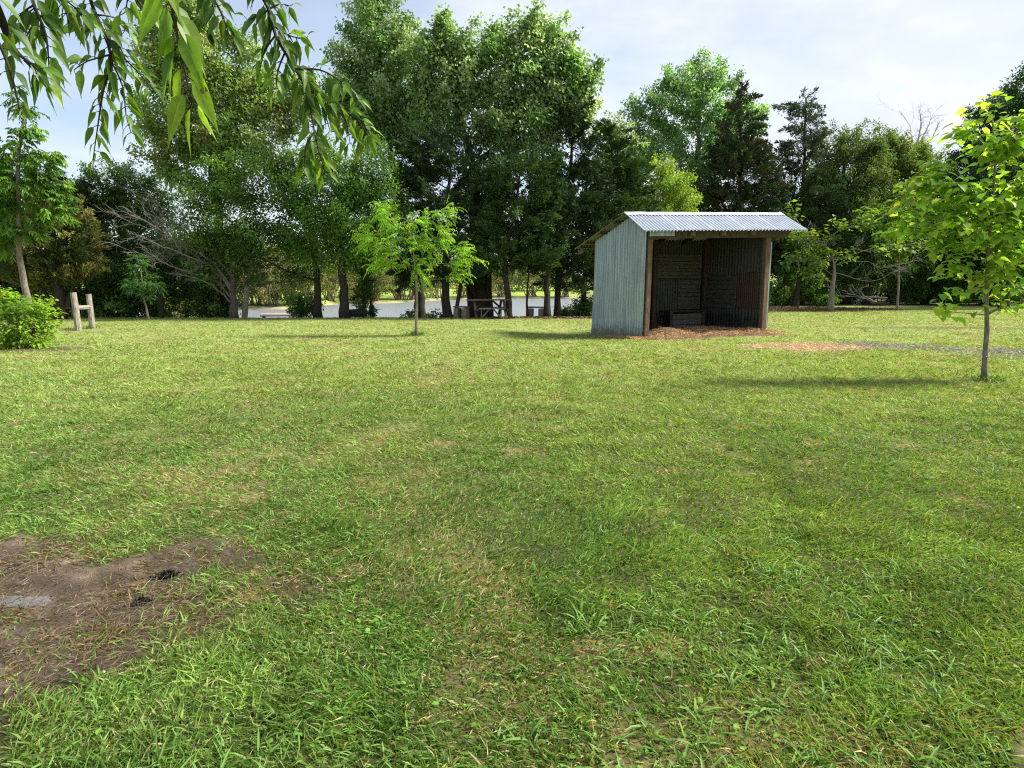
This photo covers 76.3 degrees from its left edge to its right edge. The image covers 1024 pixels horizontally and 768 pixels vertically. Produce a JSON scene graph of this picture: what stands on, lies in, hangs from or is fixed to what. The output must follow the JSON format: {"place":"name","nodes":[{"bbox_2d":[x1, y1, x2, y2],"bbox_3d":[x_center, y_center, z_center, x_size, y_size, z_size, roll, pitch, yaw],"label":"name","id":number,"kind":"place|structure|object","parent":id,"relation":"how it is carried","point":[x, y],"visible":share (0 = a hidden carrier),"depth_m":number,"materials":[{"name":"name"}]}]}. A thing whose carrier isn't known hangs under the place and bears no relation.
{"place":"outdoors","nodes":[
{"label":"outdoors","id":0,"kind":"place"},
{"bbox_2d":[0,0,383,193],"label":"branch","id":1,"kind":"object","parent":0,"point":[189,43],"visible":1,"depth_m":1.85,"materials":[{"name":"green plant"}]},
{"bbox_2d":[139,298,587,317],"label":"pond water","id":2,"kind":"structure","parent":0,"point":[398,309],"depth_m":60.75,"materials":[{"name":"grey liquid"}]},
{"bbox_2d":[260,313,298,317],"bbox_3d":[-10.886,-2.593,30.962,1.916,1.455,2.565,-3,10,-20],"label":"dock","id":3,"kind":"object","parent":2,"relation":"in","point":[264,315],"visible":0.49,"depth_m":30.45,"materials":[{"name":"concrete"}]},
{"bbox_2d":[0,275,1023,767],"bbox_3d":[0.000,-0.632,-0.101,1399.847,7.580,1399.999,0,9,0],"label":"ground","id":4,"kind":"structure","parent":0,"point":[68,585],"depth_m":3.87,"materials":[{"name":"green plant"}]},
{"bbox_2d":[0,596,53,608],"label":"flat stone","id":5,"kind":"object","parent":4,"relation":"on","point":[17,599],"visible":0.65,"depth_m":3.17,"materials":[{"name":"stone"}]},
{"bbox_2d":[0,285,68,349],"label":"shrub","id":6,"kind":"object","parent":4,"relation":"on","point":[24,333],"visible":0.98,"depth_m":15.18,"materials":[{"name":"green plant"}]},
{"bbox_2d":[0,272,70,315],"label":"bank bush","id":7,"kind":"object","parent":4,"relation":"on","point":[36,290],"visible":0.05,"depth_m":28.77,"materials":[{"name":"green plant"}]},
{"bbox_2d":[0,85,82,319],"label":"ash tree","id":8,"kind":"object","parent":4,"relation":"on","point":[47,190],"visible":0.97,"depth_m":16.93,"materials":[{"name":"green plant"}]},
{"bbox_2d":[0,148,110,308],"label":"cedar tree","id":9,"kind":"object","parent":4,"relation":"on","point":[81,189],"visible":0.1,"depth_m":28.86,"materials":[{"name":"green plant"}]},
{"bbox_2d":[0,192,112,319],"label":"cedar tree","id":10,"kind":"object","parent":4,"relation":"on","point":[48,264],"visible":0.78,"depth_m":25.72,"materials":[{"name":"green plant"}]},
{"bbox_2d":[31,271,121,316],"bbox_3d":[-19.681,-3.848,29.191,4.365,3.219,3.835,5,10,27],"label":"bank bush","id":11,"kind":"object","parent":4,"relation":"on","point":[77,288],"visible":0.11,"depth_m":28.26,"materials":[{"name":"green plant"}]},
{"bbox_2d":[70,292,95,330],"bbox_3d":[-13.755,-2.307,20.923,0.227,1.275,1.076,-1,9,-6],"label":"hitching rail","id":12,"kind":"object","parent":4,"relation":"on","point":[76,307],"visible":0.94,"depth_m":20.54,"materials":[{"name":"wood"}]},
{"bbox_2d":[50,250,150,317],"bbox_3d":[-17.994,-4.177,28.868,3.755,3.599,4.156,0,9,0],"label":"bank bush","id":13,"kind":"object","parent":4,"relation":"on","point":[99,313],"visible":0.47,"depth_m":28.33,"materials":[{"name":"green plant"}]},
{"bbox_2d":[77,252,154,317],"bbox_3d":[-17.839,-4.122,29.175,3.403,3.618,3.659,-8,12,-42],"label":"bank bush","id":14,"kind":"object","parent":4,"relation":"on","point":[101,285],"visible":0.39,"depth_m":28.29,"materials":[{"name":"green plant"}]},
{"bbox_2d":[58,156,185,315],"bbox_3d":[-18.203,-6.288,30.219,6.175,8.415,4.008,0,9,0],"label":"hackberry tree","id":15,"kind":"object","parent":4,"relation":"on","point":[117,199],"visible":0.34,"depth_m":29.65,"materials":[{"name":"green plant"}]},
{"bbox_2d":[129,596,153,606],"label":"charred clump","id":16,"kind":"object","parent":4,"relation":"on","point":[142,599],"visible":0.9,"depth_m":3.18,"materials":[{"name":"plant"}]},
{"bbox_2d":[118,253,167,319],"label":"slim sapling","id":17,"kind":"object","parent":4,"relation":"on","point":[141,288],"visible":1,"depth_m":25.44,"materials":[{"name":"green plant"}]},
{"bbox_2d":[104,265,192,317],"bbox_3d":[-16.262,-3.776,28.965,3.515,3.011,3.589,-7,11,-36],"label":"bank bush","id":18,"kind":"object","parent":4,"relation":"on","point":[153,310],"visible":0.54,"depth_m":28.73,"materials":[{"name":"green plant"}]},
{"bbox_2d":[159,293,163,317],"bbox_3d":[-14.580,-3.222,27.053,0.261,1.197,0.180,0,9,0],"label":"wooden post","id":19,"kind":"object","parent":4,"relation":"on","point":[161,308],"visible":0.75,"depth_m":27.00,"materials":[{"name":"brown wood"}]},
{"bbox_2d":[148,569,192,582],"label":"charred clump","id":20,"kind":"object","parent":4,"relation":"on","point":[169,573],"visible":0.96,"depth_m":3.46,"materials":[{"name":"plant"}]},
{"bbox_2d":[0,527,344,709],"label":"dry thatch","id":21,"kind":"object","parent":4,"relation":"on","point":[94,601],"visible":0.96,"depth_m":3.12,"materials":[{"name":"plant"}]},
{"bbox_2d":[89,149,287,317],"bbox_3d":[-13.387,-6.111,26.970,7.995,6.895,3.893,0,9,0],"label":"cedar tree","id":22,"kind":"object","parent":4,"relation":"on","point":[233,307],"visible":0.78,"depth_m":26.94,"materials":[{"name":"green plant"}]},
{"bbox_2d":[135,237,241,317],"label":"hackberry tree","id":23,"kind":"object","parent":4,"relation":"on","point":[167,269],"visible":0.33,"depth_m":29.05,"materials":[{"name":"green plant"}]},
{"bbox_2d":[179,279,253,317],"bbox_3d":[-13.482,-3.466,28.778,2.657,2.861,3.439,4,10,26],"label":"bank bush","id":24,"kind":"object","parent":4,"relation":"on","point":[210,306],"visible":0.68,"depth_m":28.54,"materials":[{"name":"green plant"}]},
{"bbox_2d":[123,0,324,316],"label":"cottonwood tree","id":25,"kind":"object","parent":4,"relation":"on","point":[253,108],"visible":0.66,"depth_m":27.49,"materials":[{"name":"green plant"}]},
{"bbox_2d":[153,118,334,317],"bbox_3d":[-11.199,-6.727,27.143,7.654,8.049,3.601,0,9,0],"label":"elm tree","id":26,"kind":"object","parent":4,"relation":"on","point":[234,192],"visible":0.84,"depth_m":26.76,"materials":[{"name":"green plant"}]},
{"bbox_2d":[241,286,249,317],"bbox_3d":[-11.213,-3.383,27.403,0.437,1.453,0.268,0,9,0],"label":"wooden post","id":27,"kind":"object","parent":4,"relation":"on","point":[245,303],"visible":0.85,"depth_m":27.31,"materials":[{"name":"grey wood"}]},
{"bbox_2d":[216,248,277,305],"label":"thicket","id":28,"kind":"object","parent":4,"relation":"on","point":[239,297],"visible":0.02,"depth_m":59.68,"materials":[{"name":"green plant"}]},
{"bbox_2d":[235,241,283,305],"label":"thicket","id":29,"kind":"object","parent":4,"relation":"on","point":[259,303],"visible":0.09,"depth_m":60.93,"materials":[{"name":"green plant"}]},
{"bbox_2d":[238,245,325,305],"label":"thicket","id":30,"kind":"object","parent":4,"relation":"on","point":[268,291],"visible":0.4,"depth_m":60.05,"materials":[{"name":"green plant"}]},
{"bbox_2d":[259,253,328,303],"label":"thicket","id":31,"kind":"object","parent":4,"relation":"on","point":[280,287],"visible":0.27,"depth_m":61.01,"materials":[{"name":"green plant"}]},
{"bbox_2d":[280,290,325,317],"bbox_3d":[-9.117,-3.283,28.481,1.776,1.690,1.932,0,9,0],"label":"bank bush","id":32,"kind":"object","parent":4,"relation":"on","point":[300,308],"visible":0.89,"depth_m":28.21,"materials":[{"name":"green plant"}]},
{"bbox_2d":[257,239,357,303],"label":"thicket","id":33,"kind":"object","parent":4,"relation":"on","point":[331,287],"visible":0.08,"depth_m":65.39,"materials":[{"name":"green plant"}]},
{"bbox_2d":[321,256,356,301],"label":"thicket","id":34,"kind":"object","parent":4,"relation":"on","point":[330,297],"visible":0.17,"depth_m":71.30,"materials":[{"name":"green plant"}]},
{"bbox_2d":[278,127,422,317],"bbox_3d":[-6.688,-6.455,26.675,5.915,7.675,3.865,0,9,0],"label":"elm tree","id":35,"kind":"object","parent":4,"relation":"on","point":[355,196],"visible":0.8,"depth_m":26.16,"materials":[{"name":"green plant"}]},
{"bbox_2d":[347,275,360,300],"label":"thicket","id":36,"kind":"object","parent":4,"relation":"on","point":[353,289],"visible":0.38,"depth_m":76.05,"materials":[{"name":"green plant"}]},
{"bbox_2d":[349,309,366,316],"bbox_3d":[-6.669,-3.030,27.890,0.896,0.383,0.358,-1,9,-4],"label":"log","id":37,"kind":"object","parent":4,"relation":"on","point":[357,313],"visible":0.67,"depth_m":27.77,"materials":[{"name":"brown wood"}]},
{"bbox_2d":[350,253,383,311],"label":"young elm tree","id":38,"kind":"object","parent":4,"relation":"on","point":[365,294],"visible":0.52,"depth_m":28.00,"materials":[{"name":"green plant"}]},
{"bbox_2d":[365,305,379,316],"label":"weed","id":39,"kind":"object","parent":4,"relation":"on","point":[372,310],"visible":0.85,"depth_m":28.20,"materials":[{"name":"green plant"}]},
{"bbox_2d":[355,269,397,300],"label":"thicket","id":40,"kind":"object","parent":4,"relation":"on","point":[381,284],"visible":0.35,"depth_m":74.47,"materials":[{"name":"green plant"}]},
{"bbox_2d":[318,0,446,317],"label":"cottonwood tree","id":41,"kind":"object","parent":4,"relation":"on","point":[375,80],"visible":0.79,"depth_m":28.60,"materials":[{"name":"green plant"}]},
{"bbox_2d":[383,252,413,299],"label":"thicket","id":42,"kind":"object","parent":4,"relation":"on","point":[397,297],"visible":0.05,"depth_m":79.06,"materials":[{"name":"green plant"}]},
{"bbox_2d":[400,309,414,317],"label":"weed","id":43,"kind":"object","parent":4,"relation":"on","point":[409,314],"visible":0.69,"depth_m":28.39,"materials":[{"name":"green plant"}]},
{"bbox_2d":[378,258,449,299],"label":"thicket","id":44,"kind":"object","parent":4,"relation":"on","point":[426,291],"visible":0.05,"depth_m":80.79,"materials":[{"name":"green plant"}]},
{"bbox_2d":[350,195,488,334],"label":"sapling","id":45,"kind":"object","parent":4,"relation":"on","point":[423,245],"visible":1,"depth_m":18.35,"materials":[{"name":"green plant"}]},
{"bbox_2d":[425,308,442,317],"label":"weed","id":46,"kind":"object","parent":4,"relation":"on","point":[432,314],"visible":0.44,"depth_m":28.46,"materials":[{"name":"green plant"}]},
{"bbox_2d":[422,253,464,298],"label":"thicket","id":47,"kind":"object","parent":4,"relation":"on","point":[437,286],"visible":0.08,"depth_m":86.45,"materials":[{"name":"green plant"}]},
{"bbox_2d":[383,115,522,317],"bbox_3d":[-2.643,-6.781,27.527,6.383,8.472,3.673,0,9,0],"label":"cedar tree","id":48,"kind":"object","parent":4,"relation":"on","point":[421,174],"visible":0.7,"depth_m":26.85,"materials":[{"name":"green plant"}]},
{"bbox_2d":[453,306,469,318],"bbox_3d":[-2.103,-2.970,27.090,0.629,0.535,0.340,6,11,32],"label":"block bench","id":49,"kind":"object","parent":4,"relation":"on","point":[459,312],"visible":0.84,"depth_m":26.96,"materials":[{"name":"grey concrete"}]},
{"bbox_2d":[440,257,498,297],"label":"thicket","id":50,"kind":"object","parent":4,"relation":"on","point":[464,290],"visible":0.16,"depth_m":91.36,"materials":[{"name":"green plant"}]},
{"bbox_2d":[466,299,509,318],"bbox_3d":[-1.006,-3.143,27.249,1.750,0.788,1.675,-2,9,-14],"label":"picnic table","id":51,"kind":"object","parent":4,"relation":"on","point":[499,307],"visible":0.88,"depth_m":26.93,"materials":[{"name":"wood"}]},
{"bbox_2d":[403,0,609,316],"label":"cottonwood tree","id":52,"kind":"object","parent":4,"relation":"on","point":[447,52],"visible":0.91,"depth_m":27.79,"materials":[{"name":"green plant"}]},
{"bbox_2d":[451,135,570,316],"bbox_3d":[-0.002,-6.371,27.136,4.954,7.357,3.638,0,9,0],"label":"cedar tree","id":53,"kind":"object","parent":4,"relation":"on","point":[544,168],"visible":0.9,"depth_m":26.61,"materials":[{"name":"green plant"}]},
{"bbox_2d":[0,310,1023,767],"bbox_3d":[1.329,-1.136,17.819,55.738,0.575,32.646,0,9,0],"label":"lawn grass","id":54,"kind":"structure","parent":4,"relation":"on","point":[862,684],"depth_m":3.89,"materials":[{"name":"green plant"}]},
{"bbox_2d":[492,264,538,296],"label":"thicket","id":55,"kind":"object","parent":4,"relation":"on","point":[498,289],"visible":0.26,"depth_m":95.29,"materials":[{"name":"green plant"}]},
{"bbox_2d":[508,268,550,296],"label":"thicket","id":56,"kind":"object","parent":4,"relation":"on","point":[532,292],"visible":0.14,"depth_m":97.50,"materials":[{"name":"green plant"}]},
{"bbox_2d":[506,206,558,316],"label":"cedar tree","id":57,"kind":"object","parent":4,"relation":"on","point":[517,223],"visible":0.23,"depth_m":27.28,"materials":[{"name":"green plant"}]},
{"bbox_2d":[528,306,543,315],"bbox_3d":[1.041,-3.083,28.225,0.750,0.535,0.340,3,9,18],"label":"block bench","id":58,"kind":"object","parent":4,"relation":"on","point":[531,311],"visible":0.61,"depth_m":28.10,"materials":[{"name":"grey concrete"}]},
{"bbox_2d":[515,270,571,290],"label":"distant tree","id":59,"kind":"object","parent":4,"relation":"on","point":[535,281],"visible":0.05,"depth_m":116.30,"materials":[{"name":"green plant"}]},
{"bbox_2d":[519,173,585,316],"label":"cedar tree","id":60,"kind":"object","parent":4,"relation":"on","point":[569,198],"visible":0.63,"depth_m":27.06,"materials":[{"name":"green plant"}]},
{"bbox_2d":[542,260,584,296],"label":"thicket","id":61,"kind":"object","parent":4,"relation":"on","point":[565,294],"visible":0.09,"depth_m":97.04,"materials":[{"name":"green plant"}]},
{"bbox_2d":[551,304,576,316],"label":"bank bush","id":62,"kind":"object","parent":4,"relation":"on","point":[563,310],"visible":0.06,"depth_m":31.25,"materials":[{"name":"green plant"}]},
{"bbox_2d":[507,92,629,315],"bbox_3d":[2.427,-7.656,28.512,5.562,10.272,3.320,0,9,0],"label":"cedar tree","id":63,"kind":"object","parent":4,"relation":"on","point":[593,199],"visible":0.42,"depth_m":28.10,"materials":[{"name":"green plant"}]},
{"bbox_2d":[561,294,592,316],"bbox_3d":[3.366,-3.033,30.784,2.624,2.578,2.782,0,9,0],"label":"bank bush","id":64,"kind":"object","parent":4,"relation":"on","point":[586,308],"visible":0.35,"depth_m":30.39,"materials":[{"name":"green plant"}]},
{"bbox_2d":[562,117,661,314],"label":"cedar tree","id":65,"kind":"object","parent":4,"relation":"on","point":[629,175],"visible":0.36,"depth_m":29.30,"materials":[{"name":"green plant"}]},
{"bbox_2d":[590,110,652,195],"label":"cottonwood tree","id":66,"kind":"object","parent":4,"relation":"on","point":[625,128],"visible":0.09,"depth_m":37.90,"materials":[{"name":"green plant"}]},
{"bbox_2d":[607,138,661,211],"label":"cedar tree","id":67,"kind":"object","parent":4,"relation":"on","point":[642,151],"visible":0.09,"depth_m":32.62,"materials":[{"name":"green plant"}]},
{"bbox_2d":[399,306,907,318],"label":"leaf litter","id":68,"kind":"object","parent":4,"relation":"on","point":[804,308],"visible":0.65,"depth_m":33.87,"materials":[{"name":"plant"}]},
{"bbox_2d":[644,149,703,211],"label":"locust tree","id":69,"kind":"object","parent":4,"relation":"on","point":[676,201],"visible":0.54,"depth_m":34.46,"materials":[{"name":"green plant"}]},
{"bbox_2d":[661,310,706,327],"bbox_3d":[5.557,-2.067,21.152,1.400,0.652,0.520,-3,10,-20],"label":"feed box","id":70,"kind":"object","parent":4,"relation":"on","point":[682,320],"visible":0.75,"depth_m":20.92,"materials":[{"name":"wood"}]},
{"bbox_2d":[580,324,791,339],"bbox_3d":[5.223,-1.572,19.603,5.619,0.510,3.753,-3,10,-20],"label":"straw bedding","id":71,"kind":"object","parent":4,"relation":"on","point":[660,333],"visible":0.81,"depth_m":18.62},
{"bbox_2d":[575,212,807,338],"bbox_3d":[5.264,-3.240,20.065,5.440,3.955,4.267,-3,10,-20],"label":"animal shelter","id":72,"kind":"object","parent":4,"relation":"on","point":[649,267],"visible":0.98,"depth_m":19.53,"materials":[{"name":"metal"}]},
{"bbox_2d":[617,45,771,209],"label":"cottonwood tree","id":73,"kind":"object","parent":4,"relation":"on","point":[700,94],"visible":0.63,"depth_m":43.17,"materials":[{"name":"green plant"}]},
{"bbox_2d":[689,79,810,277],"bbox_3d":[13.981,-11.366,39.665,8.402,13.372,5.025,0,9,0],"label":"cedar tree","id":74,"kind":"object","parent":4,"relation":"on","point":[771,183],"visible":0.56,"depth_m":38.80,"materials":[{"name":"green plant"}]},
{"bbox_2d":[769,282,794,305],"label":"undergrowth bush","id":75,"kind":"object","parent":4,"relation":"on","point":[776,292],"visible":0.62,"depth_m":40.33,"materials":[{"name":"green plant"}]},
{"bbox_2d":[772,260,803,305],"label":"young elm tree","id":76,"kind":"object","parent":4,"relation":"on","point":[787,271],"visible":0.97,"depth_m":38.76,"materials":[{"name":"green plant"}]},
{"bbox_2d":[772,273,805,296],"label":"undergrowth bush","id":77,"kind":"object","parent":4,"relation":"on","point":[790,282],"visible":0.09,"depth_m":49.80,"materials":[{"name":"green plant"}]},
{"bbox_2d":[777,230,827,306],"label":"hackberry tree","id":78,"kind":"object","parent":4,"relation":"on","point":[800,246],"visible":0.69,"depth_m":38.70,"materials":[{"name":"green plant"}]},
{"bbox_2d":[771,87,834,304],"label":"cedar tree","id":79,"kind":"object","parent":4,"relation":"on","point":[815,145],"visible":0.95,"depth_m":40.83,"materials":[{"name":"green plant"}]},
{"bbox_2d":[749,157,857,304],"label":"cedar tree","id":80,"kind":"object","parent":4,"relation":"on","point":[814,198],"visible":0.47,"depth_m":40.23,"materials":[{"name":"green plant"}]},
{"bbox_2d":[723,340,904,351],"bbox_3d":[7.279,-0.901,15.398,4.625,0.109,2.492,0,9,0],"label":"scattered straw","id":81,"kind":"object","parent":4,"relation":"on","point":[827,346],"visible":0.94,"depth_m":15.28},
{"bbox_2d":[804,289,828,303],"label":"undergrowth bush","id":82,"kind":"object","parent":4,"relation":"on","point":[810,295],"visible":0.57,"depth_m":43.35,"materials":[{"name":"green plant"}]},
{"bbox_2d":[812,294,841,306],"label":"undergrowth bush","id":83,"kind":"object","parent":4,"relation":"on","point":[819,301],"visible":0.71,"depth_m":39.90,"materials":[{"name":"green plant"}]},
{"bbox_2d":[794,117,899,303],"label":"hackberry tree","id":84,"kind":"object","parent":4,"relation":"on","point":[862,183],"visible":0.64,"depth_m":41.62,"materials":[{"name":"green plant"}]},
{"bbox_2d":[835,288,860,303],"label":"undergrowth bush","id":85,"kind":"object","parent":4,"relation":"on","point":[853,300],"visible":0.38,"depth_m":44.42,"materials":[{"name":"green plant"}]},
{"bbox_2d":[824,271,882,301],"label":"undergrowth bush","id":86,"kind":"object","parent":4,"relation":"on","point":[872,291],"visible":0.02,"depth_m":47.98,"materials":[{"name":"green plant"}]},
{"bbox_2d":[779,199,929,311],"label":"catalpa tree","id":87,"kind":"object","parent":4,"relation":"on","point":[830,303],"visible":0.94,"depth_m":32.79,"materials":[{"name":"green plant"}]},
{"bbox_2d":[825,282,886,305],"bbox_3d":[20.376,-5.328,38.578,3.730,1.622,1.040,2,9,11],"label":"fallen branch","id":88,"kind":"object","parent":4,"relation":"on","point":[863,297],"visible":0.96,"depth_m":38.65,"materials":[{"name":"grey wood"}]},
{"bbox_2d":[859,270,888,301],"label":"undergrowth bush","id":89,"kind":"object","parent":4,"relation":"on","point":[874,294],"visible":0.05,"depth_m":49.22,"materials":[{"name":"green plant"}]},
{"bbox_2d":[813,187,945,304],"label":"oak tree","id":90,"kind":"object","parent":4,"relation":"on","point":[882,259],"visible":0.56,"depth_m":41.46,"materials":[{"name":"green plant"}]},
{"bbox_2d":[856,190,926,309],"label":"catalpa tree","id":91,"kind":"object","parent":4,"relation":"on","point":[897,258],"visible":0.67,"depth_m":33.68,"materials":[{"name":"green plant"}]},
{"bbox_2d":[848,117,937,302],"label":"ash tree","id":92,"kind":"object","parent":4,"relation":"on","point":[907,157],"visible":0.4,"depth_m":43.34,"materials":[{"name":"green plant"}]},
{"bbox_2d":[869,281,920,301],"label":"undergrowth bush","id":93,"kind":"object","parent":4,"relation":"on","point":[881,293],"visible":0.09,"depth_m":48.17,"materials":[{"name":"green plant"}]},
{"bbox_2d":[878,92,944,147],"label":"dead tree","id":94,"kind":"object","parent":4,"relation":"on","point":[920,128],"visible":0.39,"depth_m":55.17,"materials":[{"name":"grey wood"}]},
{"bbox_2d":[891,282,941,304],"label":"undergrowth bush","id":95,"kind":"object","parent":4,"relation":"on","point":[922,295],"visible":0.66,"depth_m":43.21,"materials":[{"name":"green plant"}]},
{"bbox_2d":[889,137,964,302],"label":"ash tree","id":96,"kind":"object","parent":4,"relation":"on","point":[937,155],"visible":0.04,"depth_m":44.69,"materials":[{"name":"green plant"}]},
{"bbox_2d":[883,196,983,303],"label":"oak tree","id":97,"kind":"object","parent":4,"relation":"on","point":[918,285],"visible":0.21,"depth_m":42.51,"materials":[{"name":"green plant"}]},
{"bbox_2d":[874,91,1023,380],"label":"linden sapling","id":98,"kind":"object","parent":4,"relation":"on","point":[964,205],"visible":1,"depth_m":9.76,"materials":[{"name":"green plant"}]},
{"bbox_2d":[941,285,995,304],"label":"undergrowth bush","id":99,"kind":"object","parent":4,"relation":"on","point":[956,300],"visible":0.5,"depth_m":41.45,"materials":[{"name":"green plant"}]},
{"bbox_2d":[928,209,1022,304],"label":"oak tree","id":100,"kind":"object","parent":4,"relation":"on","point":[979,265],"visible":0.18,"depth_m":41.71,"materials":[{"name":"green plant"}]},
{"bbox_2d":[935,61,1023,308],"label":"pecan tree","id":101,"kind":"object","parent":4,"relation":"on","point":[1014,105],"visible":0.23,"depth_m":34.91,"materials":[{"name":"green plant"}]},
{"bbox_2d":[989,286,1023,305],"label":"undergrowth bush","id":102,"kind":"object","parent":4,"relation":"on","point":[1016,298],"visible":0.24,"depth_m":40.29,"materials":[{"name":"green plant"}]},
{"bbox_2d":[1013,132,1023,288],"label":"hackberry tree","id":103,"kind":"object","parent":4,"relation":"on","point":[1021,270],"visible":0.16,"depth_m":39.33,"materials":[{"name":"green plant"}]},
{"bbox_2d":[0,0,1023,274],"label":"sky","id":104,"kind":"structure","parent":0,"point":[950,54],"materials":[{"name":"white"}]},
{"bbox_2d":[831,341,1023,358],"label":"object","id":105,"kind":"object","parent":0,"point":[865,343],"depth_m":14.70,"materials":[{"name":"gravel"}]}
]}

